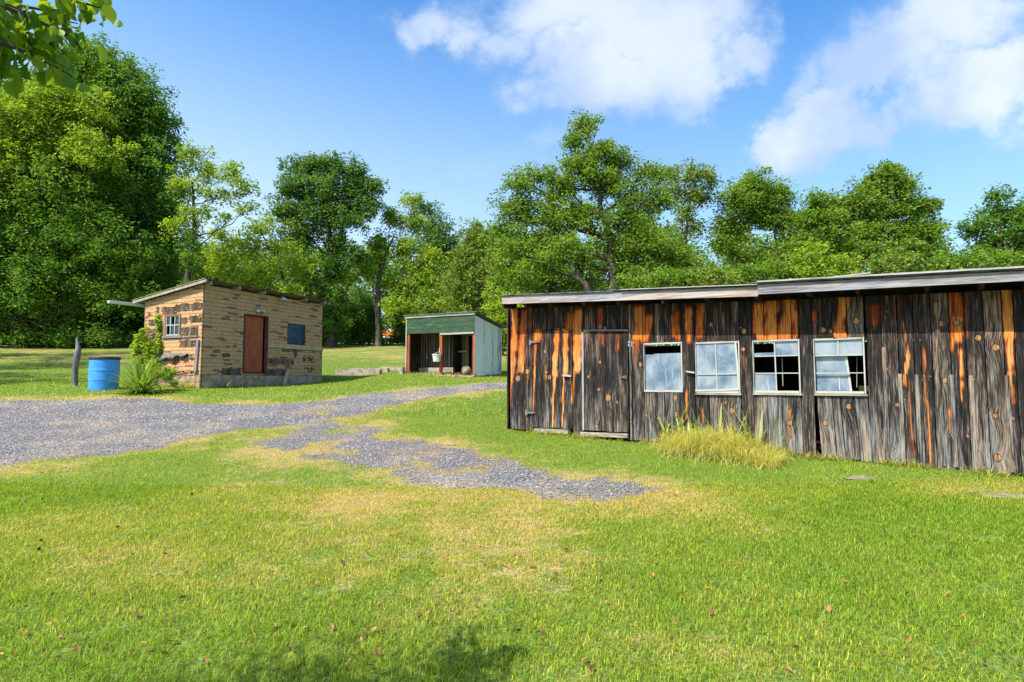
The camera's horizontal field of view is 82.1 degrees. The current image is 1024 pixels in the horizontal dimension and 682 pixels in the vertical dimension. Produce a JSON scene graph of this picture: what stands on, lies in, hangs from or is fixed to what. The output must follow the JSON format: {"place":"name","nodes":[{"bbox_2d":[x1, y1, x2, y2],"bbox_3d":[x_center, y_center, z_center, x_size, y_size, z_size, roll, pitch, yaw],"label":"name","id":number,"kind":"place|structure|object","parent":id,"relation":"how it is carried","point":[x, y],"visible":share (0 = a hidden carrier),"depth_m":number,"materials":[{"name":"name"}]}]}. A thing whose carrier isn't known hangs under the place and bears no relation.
{"place":"outdoors","nodes":[
{"label":"outdoors","id":0,"kind":"place"},
{"bbox_2d":[215,377,230,387],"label":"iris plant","id":1,"kind":"object","parent":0,"point":[225,385],"visible":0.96,"depth_m":18.65,"materials":[{"name":"green plant"}]},
{"bbox_2d":[382,330,392,337],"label":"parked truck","id":2,"kind":"object","parent":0,"point":[388,333],"visible":0.02,"depth_m":62.39,"materials":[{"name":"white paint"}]},
{"bbox_2d":[0,342,1023,681],"bbox_3d":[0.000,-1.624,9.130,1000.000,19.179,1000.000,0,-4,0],"label":"ground","id":3,"kind":"structure","parent":0,"point":[330,356],"depth_m":5.23,"materials":[{"name":"green plant"}]},
{"bbox_2d":[0,0,122,99],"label":"tree","id":4,"kind":"object","parent":3,"relation":"on","point":[39,48],"visible":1,"depth_m":2.00,"materials":[{"name":"green plant"}]},
{"bbox_2d":[72,336,80,385],"bbox_3d":[-13.044,0.641,17.599,0.214,1.569,0.169,0,-4,0],"label":"fence post","id":5,"kind":"object","parent":3,"relation":"on","point":[76,360],"visible":0.91,"depth_m":17.54,"materials":[{"name":"grey wood"}]},
{"bbox_2d":[0,75,173,348],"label":"tree","id":6,"kind":"object","parent":3,"relation":"on","point":[31,309],"visible":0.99,"depth_m":40.84,"materials":[{"name":"green plant"}]},
{"bbox_2d":[1,30,204,345],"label":"tree","id":7,"kind":"object","parent":3,"relation":"on","point":[142,111],"visible":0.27,"depth_m":45.02,"materials":[{"name":"green plant"}]},
{"bbox_2d":[88,356,120,390],"bbox_3d":[-11.778,0.947,16.975,0.776,0.970,0.776,0,-4,0],"label":"barrel","id":8,"kind":"object","parent":3,"relation":"on","point":[98,379],"visible":0.97,"depth_m":16.67,"materials":[{"name":"blue plastic"}]},
{"bbox_2d":[101,314,140,340],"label":"woodland tree","id":9,"kind":"object","parent":3,"relation":"on","point":[112,320],"visible":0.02,"depth_m":51.21,"materials":[{"name":"green plant"}]},
{"bbox_2d":[108,309,144,345],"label":"hedge shrub","id":10,"kind":"object","parent":3,"relation":"on","point":[135,325],"visible":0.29,"depth_m":46.00,"materials":[{"name":"green plant"}]},
{"bbox_2d":[103,352,181,395],"bbox_3d":[-10.324,0.974,16.419,2.515,1.405,2.313,-2,-5,32],"label":"yucca","id":11,"kind":"object","parent":3,"relation":"on","point":[141,382],"visible":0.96,"depth_m":16.21,"materials":[{"name":"green plant"}]},
{"bbox_2d":[107,222,206,323],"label":"woodland tree","id":12,"kind":"object","parent":3,"relation":"on","point":[180,272],"visible":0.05,"depth_m":52.58,"materials":[{"name":"green plant"}]},
{"bbox_2d":[142,357,180,390],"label":"bush","id":13,"kind":"object","parent":3,"relation":"on","point":[170,373],"visible":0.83,"depth_m":16.98,"materials":[{"name":"green plant"}]},
{"bbox_2d":[169,378,193,388],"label":"iris plant","id":14,"kind":"object","parent":3,"relation":"on","point":[181,385],"visible":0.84,"depth_m":18.02,"materials":[{"name":"plant"}]},
{"bbox_2d":[156,137,264,285],"bbox_3d":[-19.233,-6.085,37.324,6.899,14.043,2.959,-1,-4,12],"label":"slim tree","id":15,"kind":"object","parent":3,"relation":"on","point":[179,185],"visible":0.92,"depth_m":37.54,"materials":[{"name":"green plant"}]},
{"bbox_2d":[181,241,248,281],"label":"woodland tree","id":16,"kind":"object","parent":3,"relation":"on","point":[207,276],"visible":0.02,"depth_m":54.55,"materials":[{"name":"green plant"}]},
{"bbox_2d":[107,278,331,388],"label":"brick pattern shed","id":17,"kind":"structure","parent":3,"relation":"on","point":[214,332],"depth_m":19.40,"materials":[{"name":"beige brick"}]},
{"bbox_2d":[129,313,163,368],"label":"climbing vine","id":18,"kind":"object","parent":17,"relation":"attached to","point":[141,343],"visible":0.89,"depth_m":18.88,"materials":[{"name":"green plant"}]},
{"bbox_2d":[162,314,182,337],"bbox_3d":[-10.834,-0.474,18.803,0.909,0.766,0.110,-2,-4,24],"label":"window","id":19,"kind":"structure","parent":17,"relation":"in","point":[175,329],"depth_m":18.79,"materials":[{"name":"white wood"}]},
{"bbox_2d":[244,316,262,371],"bbox_3d":[-8.883,0.113,20.120,0.040,1.910,0.832,-2,-4,24],"label":"door","id":20,"kind":"structure","parent":17,"relation":"in","point":[253,325],"depth_m":20.14,"materials":[{"name":"red wood"}]},
{"bbox_2d":[287,323,304,344],"bbox_3d":[-8.044,-0.250,21.880,0.072,0.758,0.869,-2,-4,24],"label":"window","id":21,"kind":"structure","parent":17,"relation":"in","point":[295,332],"depth_m":21.90,"materials":[{"name":"blue glass"}]},
{"bbox_2d":[194,212,321,294],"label":"slim tree","id":22,"kind":"object","parent":3,"relation":"on","point":[258,275],"visible":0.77,"depth_m":40.18,"materials":[{"name":"green plant"}]},
{"bbox_2d":[220,258,312,295],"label":"woodland tree","id":23,"kind":"object","parent":3,"relation":"on","point":[276,289],"visible":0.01,"depth_m":54.40,"materials":[{"name":"green plant"}]},
{"bbox_2d":[283,369,289,385],"bbox_3d":[-8.082,1.296,21.035,0.096,0.595,0.779,1,-4,-10],"label":"plank","id":24,"kind":"object","parent":3,"relation":"on","point":[286,376],"visible":0.93,"depth_m":21.03,"materials":[{"name":"grey wood"}]},
{"bbox_2d":[279,247,324,296],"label":"woodland tree","id":25,"kind":"object","parent":3,"relation":"on","point":[309,262],"visible":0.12,"depth_m":58.30,"materials":[{"name":"green plant"}]},
{"bbox_2d":[259,150,389,347],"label":"round tree","id":26,"kind":"object","parent":3,"relation":"on","point":[332,217],"visible":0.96,"depth_m":42.16,"materials":[{"name":"green plant"}]},
{"bbox_2d":[311,296,347,344],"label":"hedge shrub","id":27,"kind":"object","parent":3,"relation":"on","point":[324,339],"visible":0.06,"depth_m":45.21,"materials":[{"name":"green plant"}]},
{"bbox_2d":[0,383,662,501],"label":"gravel stones","id":28,"kind":"object","parent":3,"relation":"on","point":[123,418],"visible":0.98,"depth_m":10.95,"materials":[{"name":"grey gravel"}]},
{"bbox_2d":[323,296,368,344],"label":"hedge shrub","id":29,"kind":"object","parent":3,"relation":"on","point":[355,335],"visible":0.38,"depth_m":46.06,"materials":[{"name":"green plant"}]},
{"bbox_2d":[335,368,389,374],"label":"concrete kerb","id":30,"kind":"structure","parent":3,"relation":"on","point":[364,371],"depth_m":25.15,"materials":[{"name":"grey concrete"}]},
{"bbox_2d":[347,282,393,341],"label":"woodland tree","id":31,"kind":"object","parent":3,"relation":"on","point":[361,298],"visible":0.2,"depth_m":56.35,"materials":[{"name":"green plant"}]},
{"bbox_2d":[353,303,388,344],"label":"hedge shrub","id":32,"kind":"object","parent":3,"relation":"on","point":[369,322],"visible":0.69,"depth_m":45.69,"materials":[{"name":"green plant"}]},
{"bbox_2d":[372,333,399,344],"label":"hedge shrub","id":33,"kind":"object","parent":3,"relation":"on","point":[387,341],"visible":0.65,"depth_m":45.00,"materials":[{"name":"green plant"}]},
{"bbox_2d":[380,366,397,369],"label":"concrete kerb","id":34,"kind":"structure","parent":3,"relation":"on","point":[393,368],"depth_m":26.18,"materials":[{"name":"grey concrete"}]},
{"bbox_2d":[386,296,410,344],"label":"hedge shrub","id":35,"kind":"object","parent":3,"relation":"on","point":[400,327],"visible":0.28,"depth_m":45.32,"materials":[{"name":"green plant"}]},
{"bbox_2d":[353,190,451,345],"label":"forked tree","id":36,"kind":"object","parent":3,"relation":"on","point":[397,308],"visible":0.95,"depth_m":43.27,"materials":[{"name":"green plant"}]},
{"bbox_2d":[398,305,441,338],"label":"hedge shrub","id":37,"kind":"object","parent":3,"relation":"on","point":[430,312],"visible":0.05,"depth_m":45.00,"materials":[{"name":"green plant"}]},
{"bbox_2d":[409,192,460,311],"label":"tree","id":38,"kind":"object","parent":3,"relation":"on","point":[436,235],"visible":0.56,"depth_m":52.16,"materials":[{"name":"green plant"}]},
{"bbox_2d":[423,373,469,377],"bbox_3d":[-2.498,1.348,23.234,2.078,0.215,1.284,-2,-4,27],"label":"straw","id":39,"kind":"object","parent":3,"relation":"on","point":[442,375],"visible":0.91,"depth_m":23.18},
{"bbox_2d":[429,243,473,311],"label":"woodland tree","id":40,"kind":"object","parent":3,"relation":"on","point":[456,277],"visible":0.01,"depth_m":57.77,"materials":[{"name":"green plant"}]},
{"bbox_2d":[398,311,506,376],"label":"open front shed","id":41,"kind":"structure","parent":3,"relation":"on","point":[479,351],"depth_m":24.42,"materials":[{"name":"green paint"}]},
{"bbox_2d":[432,352,441,361],"bbox_3d":[-3.015,0.607,23.576,0.382,0.443,0.382,0,-4,0],"label":"bucket","id":42,"kind":"object","parent":41,"relation":"hanging from","point":[436,357],"visible":1,"depth_m":23.43,"materials":[{"name":"white plastic"}]},
{"bbox_2d":[461,366,471,375],"bbox_3d":[-1.838,1.218,23.721,0.386,0.432,0.381,2,-4,-26],"label":"boulder","id":43,"kind":"object","parent":3,"relation":"on","point":[465,370],"visible":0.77,"depth_m":23.60,"materials":[{"name":"stone"}]},
{"bbox_2d":[433,216,521,321],"bbox_3d":[-1.741,-3.811,40.341,7.275,9.541,4.398,0,-4,0],"label":"tree","id":44,"kind":"object","parent":3,"relation":"on","point":[469,287],"visible":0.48,"depth_m":39.78,"materials":[{"name":"green plant"}]},
{"bbox_2d":[479,280,523,355],"bbox_3d":[0.049,-1.373,36.086,4.210,4.997,3.023,0,-4,0],"label":"shrub","id":45,"kind":"object","parent":3,"relation":"on","point":[497,308],"visible":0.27,"depth_m":35.92,"materials":[{"name":"green plant"}]},
{"bbox_2d":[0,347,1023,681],"bbox_3d":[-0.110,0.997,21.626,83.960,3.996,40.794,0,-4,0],"label":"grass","id":46,"kind":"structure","parent":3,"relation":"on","point":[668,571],"depth_m":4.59,"materials":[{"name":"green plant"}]},
{"bbox_2d":[490,261,570,293],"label":"woodland tree","id":47,"kind":"object","parent":3,"relation":"on","point":[524,292],"visible":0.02,"depth_m":49.80,"materials":[{"name":"green plant"}]},
{"bbox_2d":[494,223,594,331],"bbox_3d":[1.304,-1.436,21.938,4.056,6.359,2.230,0,-4,0],"label":"leaning trunk tree","id":48,"kind":"object","parent":3,"relation":"on","point":[545,259],"visible":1,"depth_m":22.13,"materials":[{"name":"green plant"}]},
{"bbox_2d":[127,220,993,346],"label":"distant woods","id":49,"kind":"object","parent":3,"relation":"on","point":[393,272],"visible":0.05,"depth_m":71.10,"materials":[{"name":"green plant"}]},
{"bbox_2d":[152,371,1023,477],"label":"wall weeds","id":50,"kind":"object","parent":3,"relation":"on","point":[837,458],"depth_m":8.38,"materials":[{"name":"green plant"}]},
{"bbox_2d":[474,109,722,295],"bbox_3d":[3.742,-4.122,25.426,10.813,11.814,3.211,0,-4,0],"label":"forked tree","id":51,"kind":"object","parent":3,"relation":"on","point":[578,212],"visible":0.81,"depth_m":25.17,"materials":[{"name":"green plant"}]},
{"bbox_2d":[614,265,701,345],"bbox_3d":[5.267,-0.493,21.062,3.408,4.634,2.311,0,-4,0],"label":"shrub","id":52,"kind":"object","parent":3,"relation":"on","point":[655,280],"visible":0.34,"depth_m":21.06,"materials":[{"name":"green plant"}]},
{"bbox_2d":[615,210,713,345],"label":"woodland tree","id":53,"kind":"object","parent":3,"relation":"on","point":[655,222],"visible":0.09,"depth_m":40.03,"materials":[{"name":"green plant"}]},
{"bbox_2d":[658,157,723,248],"bbox_3d":[8.842,-3.721,29.267,3.654,10.927,2.426,-1,-4,19],"label":"tree","id":54,"kind":"object","parent":3,"relation":"on","point":[697,195],"visible":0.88,"depth_m":29.41,"materials":[{"name":"green plant"}]},
{"bbox_2d":[668,256,745,286],"bbox_3d":[6.843,-0.600,20.943,2.956,4.987,2.257,0,-4,0],"label":"shrub","id":55,"kind":"object","parent":3,"relation":"on","point":[718,276],"visible":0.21,"depth_m":21.00,"materials":[{"name":"green plant"}]},
{"bbox_2d":[649,420,798,474],"bbox_3d":[3.066,1.603,8.848,1.904,0.938,2.636,4,-5,-44],"label":"tall grass clump","id":56,"kind":"object","parent":3,"relation":"on","point":[723,447],"visible":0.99,"depth_m":8.58,"materials":[{"name":"yellow plant"}]},
{"bbox_2d":[649,397,802,452],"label":"iris leaves","id":57,"kind":"object","parent":3,"relation":"on","point":[719,429],"visible":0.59,"depth_m":9.05,"materials":[{"name":"green plant"}]},
{"bbox_2d":[701,228,790,281],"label":"woodland tree","id":58,"kind":"object","parent":3,"relation":"on","point":[762,242],"visible":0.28,"depth_m":40.18,"materials":[{"name":"green plant"}]},
{"bbox_2d":[700,164,817,278],"bbox_3d":[12.672,-3.431,29.474,6.562,10.606,3.434,0,-4,0],"label":"tree","id":59,"kind":"object","parent":3,"relation":"on","point":[760,214],"visible":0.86,"depth_m":29.25,"materials":[{"name":"green plant"}]},
{"bbox_2d":[500,266,1023,475],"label":"weathered coop","id":60,"kind":"structure","parent":3,"relation":"on","point":[946,387],"depth_m":8.79,"materials":[{"name":"brown wood"}]},
{"bbox_2d":[525,330,572,428],"bbox_3d":[0.682,0.721,11.100,1.022,1.834,0.079,-3,-5,34],"label":"door","id":61,"kind":"structure","parent":60,"relation":"in","point":[552,350],"depth_m":11.06,"materials":[{"name":"brown wood"}]},
{"bbox_2d":[584,331,628,431],"bbox_3d":[1.668,0.715,10.441,0.847,1.772,0.055,-3,-5,34],"label":"door","id":62,"kind":"structure","parent":60,"relation":"in","point":[606,378],"depth_m":10.43,"materials":[{"name":"brown wood"}]},
{"bbox_2d":[643,342,682,391],"bbox_3d":[2.545,0.442,9.898,0.670,0.830,0.058,-3,-5,34],"label":"window","id":63,"kind":"structure","parent":60,"relation":"in","point":[663,372],"depth_m":9.89,"materials":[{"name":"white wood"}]},
{"bbox_2d":[695,341,741,394],"bbox_3d":[3.283,0.433,9.378,0.715,0.850,0.080,-3,-5,34],"label":"window","id":64,"kind":"structure","parent":60,"relation":"in","point":[717,364],"depth_m":9.37,"materials":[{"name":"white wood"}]},
{"bbox_2d":[752,339,801,394],"bbox_3d":[4.044,0.401,8.949,0.679,0.836,0.230,-3,-5,34],"label":"window","id":65,"kind":"structure","parent":60,"relation":"in","point":[765,382],"depth_m":8.91,"materials":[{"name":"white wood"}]},
{"bbox_2d":[813,337,867,395],"bbox_3d":[4.733,0.372,8.478,0.663,0.826,0.230,-3,-5,34],"label":"window","id":66,"kind":"structure","parent":60,"relation":"in","point":[832,373],"depth_m":8.47,"materials":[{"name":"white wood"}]},
{"bbox_2d":[859,386,868,390],"bbox_3d":[5.227,0.699,8.652,0.204,0.085,0.150,-3,-5,34],"label":"yellow box","id":67,"kind":"object","parent":60,"relation":"in","point":[861,388],"visible":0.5,"depth_m":8.61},
{"bbox_2d":[726,252,804,343],"bbox_3d":[9.470,-0.722,22.223,3.623,5.406,2.234,0,-4,0],"label":"shrub","id":68,"kind":"object","parent":3,"relation":"on","point":[775,267],"visible":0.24,"depth_m":22.13,"materials":[{"name":"green plant"}]},
{"bbox_2d":[779,240,866,342],"bbox_3d":[11.770,-0.924,22.067,3.617,5.908,2.363,0,-4,0],"label":"shrub","id":69,"kind":"object","parent":3,"relation":"on","point":[829,267],"visible":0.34,"depth_m":21.99,"materials":[{"name":"green plant"}]},
{"bbox_2d":[844,476,875,479],"bbox_3d":[4.322,1.696,7.264,0.396,0.046,0.268,2,-4,-27],"label":"flat stone","id":70,"kind":"object","parent":3,"relation":"on","point":[856,477],"visible":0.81,"depth_m":7.22,"materials":[{"name":"grey stone"}]},
{"bbox_2d":[777,158,957,273],"bbox_3d":[17.137,-3.497,28.289,8.529,10.860,3.658,0,-4,0],"label":"tree","id":71,"kind":"object","parent":3,"relation":"on","point":[864,231],"visible":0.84,"depth_m":28.08,"materials":[{"name":"green plant"}]},
{"bbox_2d":[841,248,932,274],"bbox_3d":[14.258,-0.807,21.788,3.745,5.656,2.171,0,-4,0],"label":"shrub","id":72,"kind":"object","parent":3,"relation":"on","point":[905,263],"visible":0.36,"depth_m":21.89,"materials":[{"name":"green plant"}]},
{"bbox_2d":[881,218,963,269],"bbox_3d":[27.953,-3.503,40.036,6.679,10.707,3.498,1,-4,-14],"label":"woodland tree","id":73,"kind":"object","parent":3,"relation":"on","point":[952,239],"visible":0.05,"depth_m":39.92,"materials":[{"name":"green plant"}]},
{"bbox_2d":[928,245,1001,270],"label":"shrub","id":74,"kind":"object","parent":3,"relation":"on","point":[959,262],"visible":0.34,"depth_m":23.00,"materials":[{"name":"green plant"}]},
{"bbox_2d":[951,181,1023,268],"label":"tree","id":75,"kind":"object","parent":3,"relation":"on","point":[999,217],"visible":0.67,"depth_m":31.29,"materials":[{"name":"green plant"}]},
{"bbox_2d":[972,246,1023,267],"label":"shrub","id":76,"kind":"object","parent":3,"relation":"on","point":[1005,258],"visible":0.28,"depth_m":23.19,"materials":[{"name":"green plant"}]},
{"bbox_2d":[976,493,1023,498],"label":"flat stone","id":77,"kind":"object","parent":3,"relation":"on","point":[996,495],"visible":0.66,"depth_m":6.36,"materials":[{"name":"grey stone"}]},
{"bbox_2d":[1,0,1023,346],"label":"sky","id":78,"kind":"structure","parent":0,"point":[440,99],"materials":[{"name":"blue"}]}
]}

